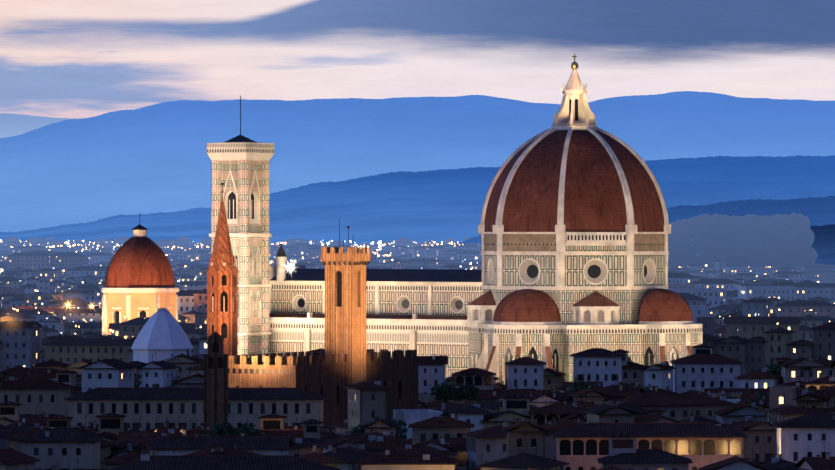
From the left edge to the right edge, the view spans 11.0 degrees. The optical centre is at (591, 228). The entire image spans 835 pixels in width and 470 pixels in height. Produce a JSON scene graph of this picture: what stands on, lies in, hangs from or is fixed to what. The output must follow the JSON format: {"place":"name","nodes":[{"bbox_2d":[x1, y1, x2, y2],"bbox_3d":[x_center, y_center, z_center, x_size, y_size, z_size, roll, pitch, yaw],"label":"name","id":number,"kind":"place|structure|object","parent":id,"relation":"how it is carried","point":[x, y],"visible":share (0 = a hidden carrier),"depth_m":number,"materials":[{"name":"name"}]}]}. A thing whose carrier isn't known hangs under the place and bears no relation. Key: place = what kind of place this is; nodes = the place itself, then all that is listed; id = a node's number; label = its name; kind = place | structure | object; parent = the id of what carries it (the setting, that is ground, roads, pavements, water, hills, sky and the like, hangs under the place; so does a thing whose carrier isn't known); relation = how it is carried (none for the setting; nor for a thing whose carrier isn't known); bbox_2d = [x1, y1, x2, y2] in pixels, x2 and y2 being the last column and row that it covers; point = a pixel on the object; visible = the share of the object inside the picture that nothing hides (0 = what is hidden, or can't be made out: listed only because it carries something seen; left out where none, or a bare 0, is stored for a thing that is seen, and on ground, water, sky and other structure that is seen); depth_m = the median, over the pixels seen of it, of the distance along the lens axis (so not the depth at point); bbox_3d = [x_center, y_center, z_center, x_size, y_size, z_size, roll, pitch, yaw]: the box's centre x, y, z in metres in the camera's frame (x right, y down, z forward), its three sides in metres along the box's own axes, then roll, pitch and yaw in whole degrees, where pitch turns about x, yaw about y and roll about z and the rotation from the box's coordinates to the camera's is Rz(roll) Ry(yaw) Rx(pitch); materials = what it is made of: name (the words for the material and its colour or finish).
{"place":"outdoors","nodes":[
{"label":"outdoors","id":0,"kind":"place"},
{"bbox_2d":[0,113,83,137],"bbox_3d":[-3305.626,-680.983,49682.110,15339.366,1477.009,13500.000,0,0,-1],"label":"ridge","id":1,"kind":"structure","parent":0,"point":[14,124],"depth_m":50700.24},
{"bbox_2d":[0,259,834,469],"bbox_3d":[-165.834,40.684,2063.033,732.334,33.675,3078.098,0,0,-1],"label":"city buildings","id":2,"kind":"structure","parent":0,"point":[743,387],"depth_m":999.02,"materials":[{"name":"paint"}]},
{"bbox_2d":[0,91,834,231],"bbox_3d":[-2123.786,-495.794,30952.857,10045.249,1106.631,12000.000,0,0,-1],"label":"ridge","id":3,"kind":"structure","parent":0,"point":[154,158],"depth_m":30115.78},
{"bbox_2d":[0,155,834,244],"bbox_3d":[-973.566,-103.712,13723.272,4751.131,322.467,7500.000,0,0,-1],"label":"ridge","id":4,"kind":"structure","parent":0,"point":[439,206],"depth_m":12945.26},
{"bbox_2d":[0,0,834,117],"label":"sky","id":5,"kind":"structure","parent":0,"point":[59,58],"materials":[{"name":"grey"}]},
{"bbox_2d":[452,195,834,245],"bbox_3d":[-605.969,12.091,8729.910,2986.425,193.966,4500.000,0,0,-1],"label":"ridge","id":6,"kind":"structure","parent":0,"point":[818,211],"depth_m":8839.08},
{"bbox_2d":[810,224,834,264],"bbox_3d":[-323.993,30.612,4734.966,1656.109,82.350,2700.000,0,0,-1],"label":"ridge","id":7,"kind":"structure","parent":0,"point":[823,245],"depth_m":4569.10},
{"label":"ground","id":8,"kind":"structure","parent":0,"visible":0},
{"bbox_2d":[101,213,178,334],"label":"domed chapel","id":9,"kind":"structure","parent":8,"relation":"on","point":[139,270],"depth_m":1627.77,"materials":[{"name":"tile"}]},
{"bbox_2d":[131,287,192,362],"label":"pyramidal roof","id":10,"kind":"structure","parent":8,"relation":"on","point":[162,335],"depth_m":1237.88,"materials":[{"name":"stone"}]},
{"bbox_2d":[204,331,227,428],"bbox_3d":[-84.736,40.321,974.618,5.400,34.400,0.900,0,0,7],"label":"tower","id":11,"kind":"structure","parent":8,"relation":"on","point":[215,384],"depth_m":974.20,"materials":[{"name":"stone"}]},
{"bbox_2d":[206,182,417,425],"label":"bargello and badia towers","id":12,"kind":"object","parent":8,"relation":"on","point":[337,365],"visible":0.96,"depth_m":1042.78,"materials":[{"name":"stone"}]},
{"bbox_2d":[0,236,834,282],"bbox_3d":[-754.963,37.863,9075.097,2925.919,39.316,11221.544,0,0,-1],"label":"town","id":13,"kind":"object","parent":8,"relation":"on","point":[37,254],"visible":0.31,"depth_m":4877.99,"materials":[{"name":"blue"}]},
{"bbox_2d":[1,243,743,318],"bbox_3d":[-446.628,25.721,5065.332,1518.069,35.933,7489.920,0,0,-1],"label":"lamp flares","id":14,"kind":"object","parent":13,"relation":"on","point":[289,266],"visible":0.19,"depth_m":1372.99,"materials":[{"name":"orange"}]},
{"bbox_2d":[0,239,834,336],"bbox_3d":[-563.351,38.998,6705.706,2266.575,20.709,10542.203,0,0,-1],"label":"lights","id":15,"kind":"object","parent":13,"relation":"on","point":[270,263],"visible":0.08,"depth_m":6764.85,"materials":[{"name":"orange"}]},
{"bbox_2d":[206,54,702,384],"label":"cathedral","id":16,"kind":"structure","parent":8,"relation":"on","point":[574,228],"depth_m":1276.49,"materials":[{"name":"stone"}]},
{"bbox_2d":[468,212,817,267],"bbox_3d":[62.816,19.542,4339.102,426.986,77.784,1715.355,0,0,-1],"label":"wooded hill","id":17,"kind":"structure","parent":8,"relation":"on","point":[747,240],"depth_m":4401.72,"materials":[{"name":"plant"}]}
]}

